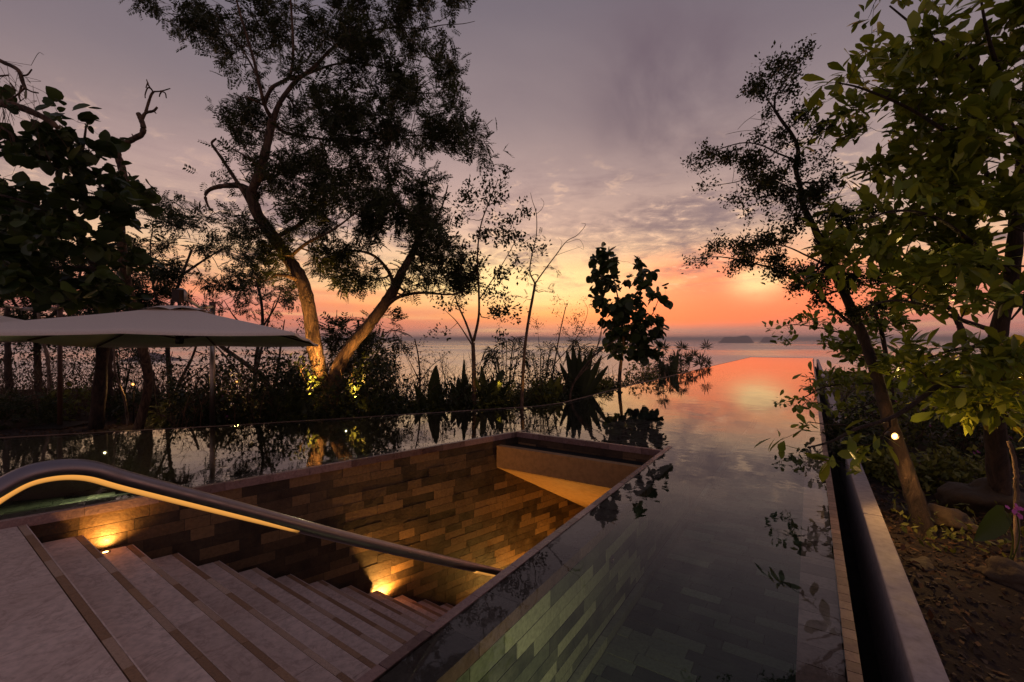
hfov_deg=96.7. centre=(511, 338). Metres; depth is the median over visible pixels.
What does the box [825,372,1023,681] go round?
garden ground
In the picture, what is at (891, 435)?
garden lamp
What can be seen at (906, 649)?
concrete kerb
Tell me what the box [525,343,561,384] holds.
palm plant
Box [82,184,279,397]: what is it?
acacia tree
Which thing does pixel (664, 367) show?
fan palm
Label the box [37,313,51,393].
bare tree
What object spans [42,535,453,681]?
staircase
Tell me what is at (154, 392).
bare tree
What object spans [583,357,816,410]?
pool water
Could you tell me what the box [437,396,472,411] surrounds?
shrub
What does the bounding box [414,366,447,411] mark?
plant
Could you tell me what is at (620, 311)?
round leaved tree
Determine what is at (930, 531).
ground cover
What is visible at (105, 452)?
underwater light
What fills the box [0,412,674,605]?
stone wall
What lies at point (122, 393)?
bare tree
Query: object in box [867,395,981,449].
shrub
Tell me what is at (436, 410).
shrub
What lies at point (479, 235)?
slender tree
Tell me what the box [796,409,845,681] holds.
pool ledge
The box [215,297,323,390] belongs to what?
shrubby tree
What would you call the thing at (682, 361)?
fan palm
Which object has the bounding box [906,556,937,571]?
boulder
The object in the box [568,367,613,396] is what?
shrub
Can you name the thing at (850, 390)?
shrub
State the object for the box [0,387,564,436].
garden ground
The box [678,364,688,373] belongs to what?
shrub
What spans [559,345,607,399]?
agave plant
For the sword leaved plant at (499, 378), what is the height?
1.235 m
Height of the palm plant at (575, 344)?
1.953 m
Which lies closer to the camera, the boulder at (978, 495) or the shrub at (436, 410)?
the boulder at (978, 495)
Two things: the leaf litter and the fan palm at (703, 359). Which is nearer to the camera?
the leaf litter
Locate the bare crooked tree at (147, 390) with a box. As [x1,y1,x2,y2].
[115,79,169,429]
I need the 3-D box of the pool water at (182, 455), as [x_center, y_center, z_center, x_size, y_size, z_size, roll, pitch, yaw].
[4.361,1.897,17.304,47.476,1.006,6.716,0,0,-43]
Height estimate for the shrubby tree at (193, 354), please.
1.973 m
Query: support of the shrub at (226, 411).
on the garden ground at (6, 432)
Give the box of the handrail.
[0,459,502,576]
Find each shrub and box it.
[0,387,72,429]
[23,382,91,420]
[89,387,165,424]
[146,389,222,428]
[185,390,262,425]
[225,398,272,423]
[399,394,456,413]
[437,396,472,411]
[470,386,509,409]
[491,378,537,407]
[524,379,563,405]
[546,371,583,401]
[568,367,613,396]
[599,376,622,389]
[621,362,662,386]
[638,360,676,381]
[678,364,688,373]
[802,368,874,397]
[817,413,886,443]
[826,427,887,466]
[830,391,930,432]
[860,447,940,489]
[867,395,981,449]
[900,407,1023,461]
[915,443,1012,494]
[957,393,1023,449]
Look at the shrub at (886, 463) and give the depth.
4.88 m
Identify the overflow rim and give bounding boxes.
[813,359,862,681]
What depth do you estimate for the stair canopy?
6.49 m
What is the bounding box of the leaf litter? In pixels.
[0,403,1023,681]
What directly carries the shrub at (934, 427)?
on the garden ground at (992, 591)
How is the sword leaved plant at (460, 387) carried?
on the garden ground at (6, 432)
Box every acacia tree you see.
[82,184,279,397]
[152,261,299,387]
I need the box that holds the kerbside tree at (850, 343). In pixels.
[762,296,956,420]
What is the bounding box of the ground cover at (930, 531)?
[828,368,1023,559]
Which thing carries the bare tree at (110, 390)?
on the garden ground at (6, 432)
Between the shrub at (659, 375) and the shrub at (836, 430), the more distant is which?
the shrub at (659, 375)
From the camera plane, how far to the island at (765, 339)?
3481.55 m
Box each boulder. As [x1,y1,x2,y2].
[887,505,908,518]
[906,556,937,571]
[928,503,978,533]
[934,477,1023,519]
[971,556,1023,591]
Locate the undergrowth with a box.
[0,226,689,427]
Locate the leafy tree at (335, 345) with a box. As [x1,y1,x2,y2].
[319,306,413,405]
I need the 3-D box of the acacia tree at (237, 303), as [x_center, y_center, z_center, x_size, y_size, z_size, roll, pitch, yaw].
[-7.488,0.139,12.762,4.070,4.777,2.820,0,0,13]
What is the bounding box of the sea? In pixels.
[0,339,1016,403]
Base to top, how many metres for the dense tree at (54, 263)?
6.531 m
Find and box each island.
[718,335,753,342]
[759,337,772,342]
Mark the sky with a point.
(597, 105)
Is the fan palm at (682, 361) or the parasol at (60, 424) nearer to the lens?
the parasol at (60, 424)
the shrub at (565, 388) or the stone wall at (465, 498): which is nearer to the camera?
the stone wall at (465, 498)
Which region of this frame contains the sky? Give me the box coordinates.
[0,0,1023,339]
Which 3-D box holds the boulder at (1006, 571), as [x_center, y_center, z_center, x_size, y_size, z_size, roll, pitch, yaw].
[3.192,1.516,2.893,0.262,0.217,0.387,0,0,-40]
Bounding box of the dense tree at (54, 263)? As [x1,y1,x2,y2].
[0,214,189,397]
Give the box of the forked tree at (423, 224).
[118,0,513,417]
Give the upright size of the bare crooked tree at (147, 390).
6.173 m
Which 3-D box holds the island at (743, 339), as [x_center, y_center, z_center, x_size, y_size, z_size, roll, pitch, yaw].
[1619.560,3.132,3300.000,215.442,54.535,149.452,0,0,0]
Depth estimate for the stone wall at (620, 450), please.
6.23 m
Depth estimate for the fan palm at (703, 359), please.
23.16 m
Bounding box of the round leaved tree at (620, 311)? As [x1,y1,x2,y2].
[586,242,672,385]
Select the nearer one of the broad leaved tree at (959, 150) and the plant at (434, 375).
the broad leaved tree at (959, 150)
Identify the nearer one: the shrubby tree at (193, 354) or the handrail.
the handrail
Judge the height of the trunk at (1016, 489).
0.919 m
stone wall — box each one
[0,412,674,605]
[355,418,755,681]
[517,430,665,462]
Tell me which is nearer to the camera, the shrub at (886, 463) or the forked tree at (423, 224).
the shrub at (886, 463)
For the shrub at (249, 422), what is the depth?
9.28 m
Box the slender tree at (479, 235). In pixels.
[423,164,552,409]
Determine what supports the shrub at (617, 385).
on the garden ground at (6, 432)
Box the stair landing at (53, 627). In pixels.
[0,524,149,681]
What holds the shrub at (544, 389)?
on the garden ground at (6, 432)
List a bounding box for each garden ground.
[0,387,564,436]
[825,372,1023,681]
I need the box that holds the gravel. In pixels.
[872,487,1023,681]
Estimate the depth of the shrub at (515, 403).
10.16 m
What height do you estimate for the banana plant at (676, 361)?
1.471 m
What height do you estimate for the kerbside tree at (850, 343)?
2.376 m
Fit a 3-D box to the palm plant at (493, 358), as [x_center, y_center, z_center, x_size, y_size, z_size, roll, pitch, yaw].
[-0.159,0.879,10.636,1.388,1.915,1.170,0,0,0]
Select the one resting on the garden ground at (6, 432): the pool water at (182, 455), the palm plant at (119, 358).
the palm plant at (119, 358)
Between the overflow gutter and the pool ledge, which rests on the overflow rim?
the overflow gutter
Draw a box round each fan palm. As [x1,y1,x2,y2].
[651,340,676,376]
[668,340,694,372]
[684,339,712,367]
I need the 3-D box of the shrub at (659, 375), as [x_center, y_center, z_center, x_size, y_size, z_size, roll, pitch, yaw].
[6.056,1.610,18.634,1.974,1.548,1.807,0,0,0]
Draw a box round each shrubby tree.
[151,346,231,393]
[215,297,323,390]
[395,336,453,388]
[522,295,587,378]
[548,292,623,399]
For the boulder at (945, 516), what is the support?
on the garden ground at (992, 591)
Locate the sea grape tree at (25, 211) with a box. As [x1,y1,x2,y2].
[0,84,165,429]
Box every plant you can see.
[87,348,139,408]
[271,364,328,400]
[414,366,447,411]
[451,359,471,407]
[474,366,508,408]
[476,336,534,394]
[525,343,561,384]
[538,376,562,403]
[559,338,604,371]
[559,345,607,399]
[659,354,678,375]
[974,503,1023,559]
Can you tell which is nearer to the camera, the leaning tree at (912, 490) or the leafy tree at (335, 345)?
the leaning tree at (912, 490)
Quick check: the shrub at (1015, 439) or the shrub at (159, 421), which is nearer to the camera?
the shrub at (1015, 439)
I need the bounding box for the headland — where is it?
[122,352,188,360]
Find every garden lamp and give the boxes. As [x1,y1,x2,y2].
[131,382,136,423]
[884,431,898,439]
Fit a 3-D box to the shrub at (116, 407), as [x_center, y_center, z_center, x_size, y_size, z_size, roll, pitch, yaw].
[-8.679,1.497,10.377,1.536,0.886,1.526,0,0,0]
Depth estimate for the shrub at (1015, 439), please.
6.38 m
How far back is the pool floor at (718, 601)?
4.23 m
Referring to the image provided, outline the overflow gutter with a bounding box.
[815,367,881,681]
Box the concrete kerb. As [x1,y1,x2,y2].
[816,359,949,681]
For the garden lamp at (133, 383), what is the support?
on the garden ground at (6, 432)
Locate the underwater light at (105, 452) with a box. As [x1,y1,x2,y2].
[101,449,108,455]
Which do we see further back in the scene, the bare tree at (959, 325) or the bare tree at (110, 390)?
the bare tree at (110, 390)
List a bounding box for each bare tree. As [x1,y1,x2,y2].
[3,307,14,410]
[27,368,39,418]
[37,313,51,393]
[107,310,114,417]
[112,348,128,425]
[128,309,158,415]
[947,305,969,454]
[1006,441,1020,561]
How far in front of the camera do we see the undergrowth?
9.58 m
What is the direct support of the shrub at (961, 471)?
on the garden ground at (992, 591)
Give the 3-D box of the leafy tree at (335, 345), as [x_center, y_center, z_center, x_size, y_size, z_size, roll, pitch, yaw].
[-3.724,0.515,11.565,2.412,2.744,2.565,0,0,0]
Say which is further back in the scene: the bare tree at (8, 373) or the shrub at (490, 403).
the bare tree at (8, 373)
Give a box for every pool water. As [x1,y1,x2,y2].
[0,357,813,501]
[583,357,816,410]
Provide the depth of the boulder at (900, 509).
3.96 m
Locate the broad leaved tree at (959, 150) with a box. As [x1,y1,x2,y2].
[754,0,1023,495]
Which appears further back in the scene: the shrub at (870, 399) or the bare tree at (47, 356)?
the bare tree at (47, 356)
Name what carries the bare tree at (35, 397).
on the garden ground at (6, 432)
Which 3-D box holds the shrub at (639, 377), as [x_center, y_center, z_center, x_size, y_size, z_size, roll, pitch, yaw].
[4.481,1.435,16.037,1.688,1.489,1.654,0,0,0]
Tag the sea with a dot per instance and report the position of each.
(719, 353)
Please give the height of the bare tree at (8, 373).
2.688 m
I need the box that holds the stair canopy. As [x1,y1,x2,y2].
[497,418,723,507]
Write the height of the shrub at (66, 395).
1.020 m
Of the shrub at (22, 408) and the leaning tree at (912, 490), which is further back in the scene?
the shrub at (22, 408)
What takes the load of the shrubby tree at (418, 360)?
on the garden ground at (6, 432)
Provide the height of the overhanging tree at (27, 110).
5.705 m
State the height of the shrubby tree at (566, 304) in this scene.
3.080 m
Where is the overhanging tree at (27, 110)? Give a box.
[0,52,67,162]
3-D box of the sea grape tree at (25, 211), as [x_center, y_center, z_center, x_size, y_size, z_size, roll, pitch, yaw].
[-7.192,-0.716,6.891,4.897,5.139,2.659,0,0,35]
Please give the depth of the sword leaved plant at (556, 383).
10.96 m
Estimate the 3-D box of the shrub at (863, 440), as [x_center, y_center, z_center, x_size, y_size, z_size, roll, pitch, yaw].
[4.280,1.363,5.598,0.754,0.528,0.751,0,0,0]
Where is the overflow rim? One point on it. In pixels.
(852, 666)
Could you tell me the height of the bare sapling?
4.907 m
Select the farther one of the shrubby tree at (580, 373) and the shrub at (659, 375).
the shrub at (659, 375)
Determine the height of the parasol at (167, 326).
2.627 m
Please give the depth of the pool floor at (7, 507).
6.18 m
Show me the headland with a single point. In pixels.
(157, 356)
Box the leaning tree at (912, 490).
[680,33,937,538]
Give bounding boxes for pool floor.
[0,491,128,514]
[11,401,806,681]
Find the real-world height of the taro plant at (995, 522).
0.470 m
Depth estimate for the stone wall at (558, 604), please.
2.99 m
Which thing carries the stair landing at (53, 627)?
attached to the stone wall at (558, 604)
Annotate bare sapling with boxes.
[515,196,585,406]
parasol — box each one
[0,288,317,425]
[0,304,87,430]

